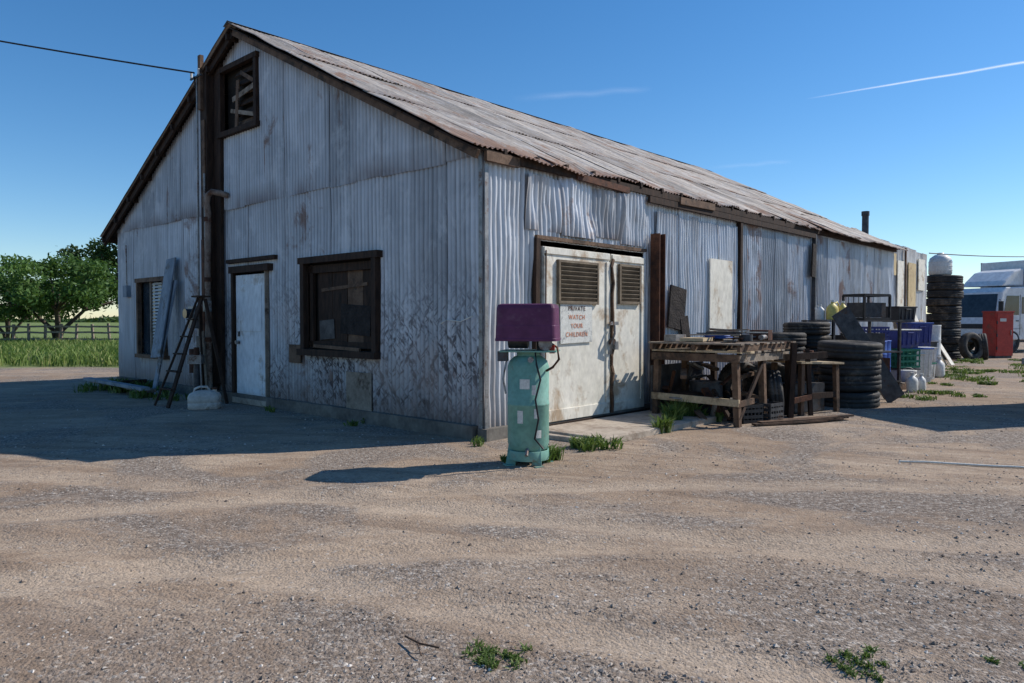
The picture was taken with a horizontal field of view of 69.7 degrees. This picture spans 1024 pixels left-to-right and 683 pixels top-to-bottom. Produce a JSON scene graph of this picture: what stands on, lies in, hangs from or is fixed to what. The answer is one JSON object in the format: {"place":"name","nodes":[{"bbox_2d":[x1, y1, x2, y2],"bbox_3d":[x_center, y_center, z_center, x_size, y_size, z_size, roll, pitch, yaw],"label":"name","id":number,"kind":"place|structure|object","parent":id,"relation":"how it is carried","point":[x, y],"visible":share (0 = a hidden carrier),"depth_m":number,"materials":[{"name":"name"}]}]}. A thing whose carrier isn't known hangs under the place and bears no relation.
{"place":"outdoors","nodes":[
{"label":"outdoors","id":0,"kind":"place"},
{"bbox_2d":[0,336,118,366],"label":"tall grass","id":1,"kind":"structure","parent":0,"point":[89,352],"depth_m":27.21,"materials":[{"name":"green plant"}]},
{"bbox_2d":[0,322,1023,682],"bbox_3d":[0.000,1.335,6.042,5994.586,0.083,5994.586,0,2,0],"label":"dirt ground","id":2,"kind":"structure","parent":0,"point":[114,480],"depth_m":4.96,"materials":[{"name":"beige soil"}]},
{"bbox_2d":[0,281,54,337],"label":"leafy tree","id":3,"kind":"object","parent":2,"relation":"on","point":[7,320],"visible":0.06,"depth_m":48.69,"materials":[{"name":"green plant"}]},
{"bbox_2d":[0,251,117,340],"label":"leafy tree","id":4,"kind":"object","parent":2,"relation":"on","point":[28,295],"visible":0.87,"depth_m":43.24,"materials":[{"name":"green plant"}]},
{"bbox_2d":[0,323,118,340],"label":"wooden rail fence","id":5,"kind":"object","parent":2,"relation":"on","point":[61,331],"visible":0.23,"depth_m":43.92,"materials":[{"name":"brown wood"}]},
{"bbox_2d":[56,237,117,295],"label":"leafy tree","id":6,"kind":"object","parent":2,"relation":"on","point":[103,253],"visible":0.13,"depth_m":55.25,"materials":[{"name":"green plant"}]},
{"bbox_2d":[70,380,117,392],"bbox_3d":[-8.755,0.931,15.623,0.918,0.241,1.221,1,2,40],"label":"weed patch","id":7,"kind":"object","parent":2,"relation":"on","point":[91,386],"visible":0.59,"depth_m":15.51,"materials":[{"name":"green plant"}]},
{"bbox_2d":[83,377,167,395],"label":"stacked planks","id":8,"kind":"object","parent":2,"relation":"on","point":[128,386],"visible":0.84,"depth_m":15.11,"materials":[{"name":"grey wood"}]},
{"bbox_2d":[107,378,159,393],"bbox_3d":[-8.036,0.910,15.400,1.200,0.288,1.137,1,2,24],"label":"weed patch","id":9,"kind":"object","parent":2,"relation":"on","point":[116,389],"visible":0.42,"depth_m":15.18,"materials":[{"name":"green plant"}]},
{"bbox_2d":[126,386,175,398],"bbox_3d":[-6.986,0.968,14.178,0.940,0.238,0.636,-1,2,-39],"label":"weed patch","id":10,"kind":"object","parent":2,"relation":"on","point":[140,394],"visible":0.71,"depth_m":14.09,"materials":[{"name":"green plant"}]},
{"bbox_2d":[151,257,177,388],"bbox_3d":[-7.039,-0.312,14.810,0.540,2.770,0.460,2,2,43],"label":"leaning board","id":11,"kind":"object","parent":2,"relation":"on","point":[168,291],"visible":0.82,"depth_m":14.74,"materials":[{"name":"grey wood"}]},
{"bbox_2d":[147,392,188,400],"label":"weed patch","id":12,"kind":"object","parent":2,"relation":"on","point":[176,397],"visible":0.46,"depth_m":13.78,"materials":[{"name":"green plant"}]},
{"bbox_2d":[154,295,228,407],"bbox_3d":[-5.783,0.152,13.101,0.939,1.942,1.051,2,2,43],"label":"step ladder","id":13,"kind":"object","parent":2,"relation":"on","point":[198,311],"visible":0.96,"depth_m":13.07,"materials":[{"name":"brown wood"}]},
{"bbox_2d":[187,331,207,390],"bbox_3d":[-5.738,0.456,13.440,0.295,1.303,0.220,0,2,0],"label":"standpipe","id":14,"kind":"object","parent":2,"relation":"on","point":[196,359],"visible":0.8,"depth_m":13.39,"materials":[{"name":"metal"}]},
{"bbox_2d":[187,386,220,409],"bbox_3d":[-5.200,0.941,12.433,0.520,0.390,0.370,-1,2,-17],"label":"plastic jerrycan","id":15,"kind":"object","parent":2,"relation":"on","point":[209,399],"visible":1,"depth_m":12.29,"materials":[{"name":"plastic"}]},
{"bbox_2d":[264,405,276,412],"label":"weed patch","id":16,"kind":"object","parent":2,"relation":"on","point":[270,409],"visible":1,"depth_m":11.93,"materials":[{"name":"green plant"}]},
{"bbox_2d":[342,418,364,426],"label":"weed patch","id":17,"kind":"object","parent":2,"relation":"on","point":[352,423],"visible":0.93,"depth_m":10.40,"materials":[{"name":"green plant"}]},
{"bbox_2d":[404,635,438,655],"bbox_3d":[-0.407,1.377,3.364,0.105,0.019,0.225,-1,2,-27],"label":"dry twig","id":18,"kind":"object","parent":2,"relation":"on","point":[417,642],"visible":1,"depth_m":3.33,"materials":[{"name":"brown wood"}]},
{"bbox_2d":[1,314,926,322],"bbox_3d":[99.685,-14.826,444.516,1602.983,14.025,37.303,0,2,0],"label":"distant trees","id":19,"kind":"object","parent":2,"relation":"on","point":[103,319],"visible":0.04,"depth_m":433.78,"materials":[{"name":"green plant"}]},
{"bbox_2d":[470,435,487,446],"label":"weed patch","id":20,"kind":"object","parent":2,"relation":"on","point":[479,442],"visible":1,"depth_m":8.70,"materials":[{"name":"green plant"}]},
{"bbox_2d":[456,636,532,671],"bbox_3d":[-0.087,1.388,3.268,0.336,0.052,0.309,1,2,18],"label":"weed patch","id":21,"kind":"object","parent":2,"relation":"on","point":[487,650],"visible":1,"depth_m":3.26,"materials":[{"name":"green plant"}]},
{"bbox_2d":[498,454,506,462],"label":"weed patch","id":22,"kind":"object","parent":2,"relation":"on","point":[503,458],"visible":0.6,"depth_m":7.74,"materials":[{"name":"green plant"}]},
{"bbox_2d":[100,20,907,441],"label":"corrugated metal warehouse","id":23,"kind":"structure","parent":2,"relation":"on","point":[336,236],"depth_m":11.71,"materials":[{"name":"metal"}]},
{"bbox_2d":[134,276,169,359],"bbox_3d":[-7.791,-0.509,15.922,1.560,1.745,0.180,2,2,43],"label":"blind window","id":24,"kind":"structure","parent":23,"relation":"in","point":[152,286],"depth_m":16.24,"materials":[{"name":"brown wood"}]},
{"bbox_2d":[226,255,277,406],"bbox_3d":[-4.588,-0.177,12.942,1.700,2.595,0.160,2,2,43],"label":"side entry door","id":25,"kind":"structure","parent":23,"relation":"in","point":[249,293],"depth_m":12.92,"materials":[{"name":"white metal"}]},
{"bbox_2d":[296,250,382,359],"bbox_3d":[-2.613,-0.542,11.149,2.080,1.550,0.260,2,2,43],"label":"large window","id":26,"kind":"structure","parent":23,"relation":"in","point":[345,288],"depth_m":11.17,"materials":[{"name":"brown wood"}]},
{"bbox_2d":[540,246,609,421],"bbox_3d":[0.927,-0.093,10.346,0.100,2.380,1.520,2,2,43],"label":"double door wide leaf","id":27,"kind":"structure","parent":23,"relation":"in","point":[579,383],"depth_m":10.35,"materials":[{"name":"beige paint"}]},
{"bbox_2d":[609,254,644,410],"bbox_3d":[1.781,-0.111,11.286,0.100,2.400,0.900,2,2,43],"label":"double door narrow leaf","id":28,"kind":"structure","parent":23,"relation":"in","point":[629,271],"depth_m":11.29,"materials":[{"name":"beige paint"}]},
{"bbox_2d":[495,304,560,467],"bbox_3d":[0.182,0.447,7.627,0.658,1.672,0.514,0,2,10],"label":"air compressor","id":29,"kind":"object","parent":2,"relation":"on","point":[520,325],"visible":0.99,"depth_m":7.44,"materials":[{"name":"teal metal"}]},
{"bbox_2d":[542,443,566,462],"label":"weed patch","id":30,"kind":"object","parent":2,"relation":"on","point":[555,453],"visible":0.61,"depth_m":7.79,"materials":[{"name":"green plant"}]},
{"bbox_2d":[567,432,626,451],"bbox_3d":[0.945,1.166,8.583,0.701,0.169,0.639,0,2,-15],"label":"weed patch","id":31,"kind":"object","parent":2,"relation":"on","point":[588,443],"visible":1,"depth_m":8.49,"materials":[{"name":"green plant"}]},
{"bbox_2d":[549,410,717,443],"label":"concrete slab","id":32,"kind":"structure","parent":2,"relation":"on","point":[632,426],"depth_m":9.76,"materials":[{"name":"grey concrete"}]},
{"bbox_2d":[648,411,676,433],"bbox_3d":[2.019,1.080,9.815,0.385,0.279,0.554,1,2,41],"label":"weed patch","id":33,"kind":"object","parent":2,"relation":"on","point":[665,422],"visible":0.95,"depth_m":9.75,"materials":[{"name":"green plant"}]},
{"bbox_2d":[658,402,687,419],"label":"weed patch","id":34,"kind":"object","parent":2,"relation":"on","point":[675,411],"visible":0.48,"depth_m":10.41,"materials":[{"name":"green plant"}]},
{"bbox_2d":[664,400,704,415],"bbox_3d":[2.533,0.980,10.880,0.701,0.416,0.879,0,2,0],"label":"weed patch","id":35,"kind":"object","parent":2,"relation":"on","point":[691,408],"visible":0.39,"depth_m":10.81,"materials":[{"name":"green plant"}]},
{"bbox_2d":[696,406,729,421],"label":"weed patch","id":36,"kind":"object","parent":2,"relation":"on","point":[720,416],"visible":0.34,"depth_m":10.78,"materials":[{"name":"green plant"}]},
{"bbox_2d":[648,328,795,427],"bbox_3d":[3.163,0.477,11.466,1.922,1.378,2.481,2,2,43],"label":"wooden workbench","id":37,"kind":"object","parent":2,"relation":"on","point":[684,380],"visible":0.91,"depth_m":11.02,"materials":[{"name":"brown wood"}]},
{"bbox_2d":[718,362,758,407],"bbox_3d":[3.700,0.733,11.927,0.840,0.840,0.240,-1,-4,-30],"label":"tire","id":38,"kind":"object","parent":2,"relation":"on","point":[725,372],"visible":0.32,"depth_m":11.81,"materials":[{"name":"rubber"}]},
{"bbox_2d":[727,403,762,423],"bbox_3d":[3.420,1.048,10.785,0.360,0.272,0.360,-1,2,-23],"label":"milk crate","id":39,"kind":"object","parent":2,"relation":"on","point":[750,415],"visible":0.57,"depth_m":10.64,"materials":[{"name":"black plastic"}]},
{"bbox_2d":[742,362,784,391],"bbox_3d":[4.250,0.727,12.227,0.840,0.840,0.240,0,-7,-10],"label":"tire","id":40,"kind":"object","parent":2,"relation":"on","point":[746,384],"visible":0.16,"depth_m":12.16,"materials":[{"name":"rubber"}]},
{"bbox_2d":[755,401,783,420],"bbox_3d":[3.800,1.042,10.985,0.360,0.272,0.360,-1,2,-40],"label":"milk crate","id":41,"kind":"object","parent":2,"relation":"on","point":[773,408],"visible":0.42,"depth_m":10.82,"materials":[{"name":"plastic"}]},
{"bbox_2d":[766,370,784,411],"bbox_3d":[4.100,0.806,11.479,0.220,0.720,0.720,-5,0,15],"label":"tire","id":42,"kind":"object","parent":2,"relation":"on","point":[775,392],"visible":0.66,"depth_m":11.19,"materials":[{"name":"rubber"}]},
{"bbox_2d":[761,332,806,380],"bbox_3d":[5.134,0.467,13.927,0.950,1.286,0.935,-2,2,-44],"label":"tire stack","id":43,"kind":"object","parent":2,"relation":"on","point":[800,338],"visible":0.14,"depth_m":13.52,"materials":[{"name":"rubber"}]},
{"bbox_2d":[778,362,814,381],"bbox_3d":[4.750,0.660,12.625,0.960,0.960,0.260,-1,-10,-20],"label":"tire","id":44,"kind":"object","parent":2,"relation":"on","point":[812,377],"visible":0.04,"depth_m":12.66,"materials":[{"name":"rubber"}]},
{"bbox_2d":[774,343,827,417],"bbox_3d":[4.509,0.591,11.408,1.023,1.155,0.190,-1,2,-26],"label":"timber stand","id":45,"kind":"object","parent":2,"relation":"on","point":[793,356],"visible":0.91,"depth_m":11.31,"materials":[{"name":"brown wood"}]},
{"bbox_2d":[751,414,853,425],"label":"lumber scraps","id":46,"kind":"object","parent":2,"relation":"on","point":[806,419],"visible":1,"depth_m":10.65,"materials":[{"name":"brown wood"}]},
{"bbox_2d":[766,350,843,415],"bbox_3d":[4.750,0.651,11.924,1.000,1.002,0.700,-1,2,-29],"label":"plank table","id":47,"kind":"object","parent":2,"relation":"on","point":[819,394],"visible":0.48,"depth_m":11.83,"materials":[{"name":"brown wood"}]},
{"bbox_2d":[783,322,831,381],"bbox_3d":[5.740,0.354,14.314,0.908,1.477,0.944,0,2,7],"label":"tire stack","id":48,"kind":"object","parent":2,"relation":"on","point":[816,332],"visible":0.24,"depth_m":13.88,"materials":[{"name":"rubber"}]},
{"bbox_2d":[817,340,882,408],"bbox_3d":[5.856,0.562,12.770,1.050,1.162,1.072,1,2,28],"label":"tire stack","id":49,"kind":"object","parent":2,"relation":"on","point":[860,382],"visible":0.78,"depth_m":12.35,"materials":[{"name":"rubber"}]},
{"bbox_2d":[801,320,902,387],"bbox_3d":[6.900,0.313,14.916,2.000,1.500,0.780,-1,2,-26],"label":"steel rack","id":50,"kind":"object","parent":2,"relation":"on","point":[877,337],"visible":0.31,"depth_m":14.90,"materials":[{"name":"black metal"}]},
{"bbox_2d":[815,304,824,319],"bbox_3d":[6.044,-0.579,14.451,0.150,0.310,0.227,-1,2,-25],"label":"plastic jug","id":51,"kind":"object","parent":50,"relation":"on","point":[819,312],"visible":1,"depth_m":14.38,"materials":[{"name":"white plastic"}]},
{"bbox_2d":[826,300,838,319],"bbox_3d":[6.266,-0.615,14.343,0.284,0.388,0.188,-1,2,-17],"label":"plastic jug","id":52,"kind":"object","parent":50,"relation":"on","point":[832,308],"visible":0.91,"depth_m":14.27,"materials":[{"name":"yellow plastic"}]},
{"bbox_2d":[839,301,846,310],"bbox_3d":[6.524,-0.612,14.504,0.180,0.372,0.272,0,2,16],"label":"plastic jug","id":53,"kind":"object","parent":50,"relation":"on","point":[842,306],"visible":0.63,"depth_m":14.44,"materials":[{"name":"yellow plastic"}]},
{"bbox_2d":[842,294,891,319],"bbox_3d":[7.250,-0.701,15.036,0.790,0.530,0.540,-1,2,-26],"label":"metal cage box","id":54,"kind":"object","parent":50,"relation":"on","point":[865,310],"visible":0.77,"depth_m":14.88,"materials":[{"name":"black metal"}]},
{"bbox_2d":[822,647,883,682],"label":"weed patch","id":55,"kind":"object","parent":2,"relation":"on","point":[848,668],"visible":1,"depth_m":3.18,"materials":[{"name":"green plant"}]},
{"bbox_2d":[832,306,903,402],"bbox_3d":[6.475,0.248,13.363,1.334,1.787,0.030,0,2,0],"label":"leaning metal panel","id":56,"kind":"object","parent":2,"relation":"on","point":[851,328],"visible":0.57,"depth_m":13.34,"materials":[{"name":"metal"}]},
{"bbox_2d":[857,643,889,666],"bbox_3d":[1.609,1.393,3.273,0.141,0.040,0.204,1,2,29],"label":"weed patch","id":57,"kind":"object","parent":2,"relation":"on","point":[869,648],"visible":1,"depth_m":3.27,"materials":[{"name":"green plant"}]},
{"bbox_2d":[861,211,926,328],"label":"patched annex shed","id":58,"kind":"structure","parent":2,"relation":"on","point":[910,277],"depth_m":25.31,"materials":[{"name":"grey wood"}]},
{"bbox_2d":[901,382,905,388],"bbox_3d":[8.050,0.947,16.235,1.120,0.145,1.100,-1,2,-34],"label":"shipping pallet","id":59,"kind":"object","parent":2,"relation":"on","point":[903,385],"visible":0.05,"depth_m":15.84,"materials":[{"name":"brown wood"}]},
{"bbox_2d":[882,341,886,357],"bbox_3d":[7.900,0.428,16.119,0.580,0.900,0.580,0,2,0],"label":"blue drum","id":60,"kind":"object","parent":59,"relation":"on","point":[884,355],"visible":0.09,"depth_m":15.89,"materials":[{"name":"plastic"}]},
{"bbox_2d":[862,327,889,339],"bbox_3d":[7.900,-0.178,16.102,0.520,0.292,0.420,-1,2,-17],"label":"storage crate","id":61,"kind":"object","parent":60,"relation":"on","point":[881,330],"visible":0.33,"depth_m":15.94,"materials":[{"name":"blue plastic"}]},
{"bbox_2d":[885,340,891,371],"bbox_3d":[8.300,0.410,16.719,0.580,0.900,0.580,0,2,0],"label":"blue drum","id":62,"kind":"object","parent":59,"relation":"on","point":[889,347],"visible":0.11,"depth_m":16.48,"materials":[{"name":"plastic"}]},
{"bbox_2d":[891,368,920,379],"bbox_3d":[9.000,0.807,17.031,0.651,0.387,0.550,-1,2,-17],"label":"storage tote","id":63,"kind":"object","parent":2,"relation":"on","point":[894,372],"visible":0.13,"depth_m":16.85,"materials":[{"name":"white plastic"}]},
{"bbox_2d":[891,348,920,367],"bbox_3d":[9.000,0.385,17.019,0.620,0.432,0.520,-1,2,-17],"label":"storage crate","id":64,"kind":"object","parent":63,"relation":"on","point":[907,356],"visible":0.57,"depth_m":16.80,"materials":[{"name":"green plastic"}]},
{"bbox_2d":[882,329,921,347],"bbox_3d":[9.000,-0.072,17.005,0.672,0.427,0.550,-1,2,-20],"label":"storage tote","id":65,"kind":"object","parent":64,"relation":"on","point":[909,338],"visible":0.68,"depth_m":16.80,"materials":[{"name":"blue plastic"}]},
{"bbox_2d":[892,351,916,365],"bbox_3d":[9.000,0.388,17.019,0.525,0.367,0.467,-1,2,-17],"label":"storage tote","id":66,"kind":"object","parent":64,"relation":"in","point":[909,358],"visible":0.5,"depth_m":16.84,"materials":[{"name":"green plastic"}]},
{"bbox_2d":[901,367,916,381],"bbox_3d":[8.750,0.797,16.230,0.340,0.455,0.337,0,2,0],"label":"plastic bucket","id":67,"kind":"object","parent":2,"relation":"on","point":[905,374],"visible":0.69,"depth_m":16.14,"materials":[{"name":"plastic"}]},
{"bbox_2d":[906,372,917,391],"bbox_3d":[8.366,0.849,15.338,0.295,0.403,0.195,-1,2,-23],"label":"plastic jug","id":68,"kind":"object","parent":2,"relation":"on","point":[912,383],"visible":0.97,"depth_m":15.26,"materials":[{"name":"white plastic"}]},
{"bbox_2d":[900,393,936,400],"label":"weed patch","id":69,"kind":"object","parent":2,"relation":"on","point":[922,397],"visible":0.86,"depth_m":13.91,"materials":[{"name":"green plant"}]},
{"bbox_2d":[908,347,933,381],"bbox_3d":[9.750,0.564,17.824,0.651,0.827,0.571,0,2,-11],"label":"storage tote","id":70,"kind":"object","parent":2,"relation":"on","point":[926,360],"visible":0.33,"depth_m":17.60,"materials":[{"name":"white plastic"}]},
{"bbox_2d":[896,323,933,346],"bbox_3d":[9.750,-0.171,17.803,0.630,0.577,0.550,0,2,-11],"label":"storage tote","id":71,"kind":"object","parent":70,"relation":"on","point":[925,335],"visible":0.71,"depth_m":17.59,"materials":[{"name":"blue plastic"}]},
{"bbox_2d":[884,306,917,321],"bbox_3d":[9.400,-0.663,17.888,0.735,0.377,0.550,-1,2,-29],"label":"storage tote","id":72,"kind":"object","parent":71,"relation":"on","point":[906,313],"visible":0.69,"depth_m":17.66,"materials":[{"name":"black plastic"}]},
{"bbox_2d":[918,373,925,390],"bbox_3d":[8.656,0.859,15.547,0.180,0.372,0.272,1,2,21],"label":"plastic jug","id":73,"kind":"object","parent":2,"relation":"on","point":[921,382],"visible":0.77,"depth_m":15.44,"materials":[{"name":"white plastic"}]},
{"bbox_2d":[931,362,936,379],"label":"storage tote","id":74,"kind":"object","parent":2,"relation":"on","point":[933,371],"visible":0.23,"depth_m":18.43,"materials":[{"name":"white plastic"}]},
{"bbox_2d":[923,347,937,361],"bbox_3d":[10.400,0.327,18.568,0.472,0.377,0.446,0,2,-6],"label":"storage tote","id":75,"kind":"object","parent":74,"relation":"on","point":[934,354],"visible":0.11,"depth_m":18.39,"materials":[{"name":"white plastic"}]},
{"bbox_2d":[930,341,937,362],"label":"storage tote","id":76,"kind":"object","parent":2,"relation":"on","point":[933,343],"visible":0.06,"depth_m":19.57,"materials":[{"name":"plastic"}]},
{"bbox_2d":[915,315,954,364],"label":"leaning boards","id":77,"kind":"object","parent":2,"relation":"on","point":[946,355],"visible":0.23,"depth_m":24.59,"materials":[{"name":"white wood"}]},
{"bbox_2d":[931,325,940,360],"bbox_3d":[12.750,0.171,22.315,0.480,1.350,0.480,0,2,0],"label":"tall plastic drum","id":78,"kind":"object","parent":2,"relation":"on","point":[936,332],"visible":0.37,"depth_m":22.09,"materials":[{"name":"white plastic"}]},
{"bbox_2d":[913,389,965,397],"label":"weed patch","id":79,"kind":"object","parent":2,"relation":"on","point":[957,394],"visible":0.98,"depth_m":14.70,"materials":[{"name":"green plant"}]},
{"bbox_2d":[935,357,944,376],"bbox_3d":[11.312,0.667,19.447,0.255,0.527,0.386,1,2,33],"label":"plastic jug","id":80,"kind":"object","parent":2,"relation":"on","point":[940,369],"visible":0.88,"depth_m":19.31,"materials":[{"name":"white plastic"}]},
{"bbox_2d":[928,382,954,385],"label":"weed patch","id":81,"kind":"object","parent":2,"relation":"on","point":[944,384],"visible":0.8,"depth_m":16.86,"materials":[{"name":"green plant"}]},
{"bbox_2d":[928,389,956,393],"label":"weed patch","id":82,"kind":"object","parent":2,"relation":"on","point":[932,391],"visible":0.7,"depth_m":14.92,"materials":[{"name":"green plant"}]},
{"bbox_2d":[926,275,963,359],"bbox_3d":[16.595,-0.934,28.283,1.334,3.234,1.340,-1,2,-39],"label":"tire stack","id":83,"kind":"object","parent":2,"relation":"on","point":[945,294],"visible":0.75,"depth_m":27.76,"materials":[{"name":"rubber"}]},
{"bbox_2d":[928,253,952,274],"bbox_3d":[16.450,-2.969,28.225,0.830,0.860,0.830,0,2,0],"label":"white plastic tank","id":84,"kind":"object","parent":83,"relation":"on","point":[939,264],"visible":0.83,"depth_m":27.92,"materials":[{"name":"white plastic"}]},
{"bbox_2d":[940,372,968,377],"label":"weed patch","id":85,"kind":"object","parent":2,"relation":"on","point":[949,374],"visible":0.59,"depth_m":19.42,"materials":[{"name":"green plant"}]},
{"bbox_2d":[945,366,973,370],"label":"weed patch","id":86,"kind":"object","parent":2,"relation":"on","point":[953,368],"visible":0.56,"depth_m":21.62,"materials":[{"name":"green plant"}]},
{"bbox_2d":[899,460,1023,467],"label":"white pvc pipe","id":87,"kind":"object","parent":2,"relation":"on","point":[962,464],"visible":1,"depth_m":7.64,"materials":[{"name":"white plastic"}]},
{"bbox_2d":[938,375,995,381],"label":"weed patch","id":88,"kind":"object","parent":2,"relation":"on","point":[982,378],"visible":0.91,"depth_m":18.38,"materials":[{"name":"green plant"}]},
{"bbox_2d":[953,368,983,373],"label":"weed patch","id":89,"kind":"object","parent":2,"relation":"on","point":[966,369],"visible":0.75,"depth_m":20.76,"materials":[{"name":"green plant"}]},
{"bbox_2d":[951,370,985,374],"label":"weed patch","id":90,"kind":"object","parent":2,"relation":"on","point":[964,372],"visible":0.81,"depth_m":20.58,"materials":[{"name":"green plant"}]},
{"bbox_2d":[958,332,982,359],"bbox_3d":[17.000,0.186,27.217,1.040,1.040,0.280,-1,-5,-20],"label":"tire","id":91,"kind":"object","parent":2,"relation":"on","point":[965,338],"visible":0.94,"depth_m":27.11,"materials":[{"name":"rubber"}]},
{"bbox_2d":[970,393,987,397],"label":"weed patch","id":92,"kind":"object","parent":2,"relation":"on","point":[976,395],"visible":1,"depth_m":14.28,"materials":[{"name":"green plant"}]},
{"bbox_2d":[978,333,988,359],"bbox_3d":[17.700,0.193,27.617,0.280,1.000,1.000,-6,-1,30],"label":"tire","id":93,"kind":"object","parent":2,"relation":"on","point":[985,354],"visible":0.79,"depth_m":27.24,"materials":[{"name":"rubber"}]},
{"bbox_2d":[977,380,998,384],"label":"weed patch","id":94,"kind":"object","parent":2,"relation":"on","point":[983,382],"visible":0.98,"depth_m":17.13,"materials":[{"name":"green plant"}]},
{"bbox_2d":[959,260,1023,352],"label":"box truck","id":95,"kind":"object","parent":2,"relation":"on","point":[1000,285],"visible":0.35,"depth_m":33.67,"materials":[{"name":"white metal"}]},
{"bbox_2d":[980,368,1006,372],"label":"weed patch","id":96,"kind":"object","parent":2,"relation":"on","point":[994,370],"visible":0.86,"depth_m":20.99,"materials":[{"name":"green plant"}]},
{"bbox_2d":[982,311,1014,357],"bbox_3d":[19.103,-0.270,28.892,0.900,1.845,0.675,0,2,-14],"label":"red fuel cabinet","id":97,"kind":"object","parent":2,"relation":"on","point":[997,329],"visible":0.98,"depth_m":28.62,"materials":[{"name":"metal"}]},
{"bbox_2d":[981,654,1023,668],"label":"weed patch","id":98,"kind":"object","parent":2,"relation":"on","point":[991,659],"visible":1,"depth_m":3.23,"materials":[{"name":"green plant"}]},
{"bbox_2d":[997,369,1023,373],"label":"weed patch","id":99,"kind":"object","parent":2,"relation":"on","point":[1013,371],"visible":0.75,"depth_m":20.58,"materials":[{"name":"green plant"}]},
{"bbox_3d":[-25.000,-4.015,14.088,0.320,10.600,2.200,0,2,0],"label":"utility pole","id":100,"kind":"object","parent":2,"relation":"on","visible":0},
{"bbox_2d":[0,40,193,73],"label":"overhead wire","id":101,"kind":"object","parent":100,"relation":"attached to","point":[96,57],"visible":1,"depth_m":13.71,"materials":[{"name":"black plastic"}]},
{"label":"utility pole","id":102,"kind":"object","parent":2,"relation":"on","visible":0},
{"bbox_2d":[929,253,1023,256],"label":"overhead wire","id":103,"kind":"object","parent":102,"relation":"attached to","point":[976,255],"visible":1,"depth_m":29.08,"materials":[{"name":"black plastic"}]},
{"bbox_2d":[0,0,1023,318],"label":"sky","id":104,"kind":"structure","parent":0,"point":[790,101],"materials":[{"name":"blue"}]},
{"bbox_2d":[885,62,1023,85],"bbox_3d":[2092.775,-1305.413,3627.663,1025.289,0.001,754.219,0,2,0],"label":"cloud","id":105,"kind":"structure","parent":0,"point":[964,72],"depth_m":3561.53,"materials":[{"name":"white"}]},
{"bbox_3d":[11.300,0.436,20.622,0.600,0.920,0.600,0,2,0],"label":"blue drum","id":106,"kind":"object","parent":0,"visible":0},
{"bbox_2d":[892,321,924,328],"bbox_3d":[11.000,-0.292,20.400,0.735,0.527,0.550,-1,2,-34],"label":"storage tote","id":107,"kind":"object","parent":106,"relation":"on","point":[894,325],"visible":0.13,"depth_m":20.31,"materials":[{"name":"grey plastic"}]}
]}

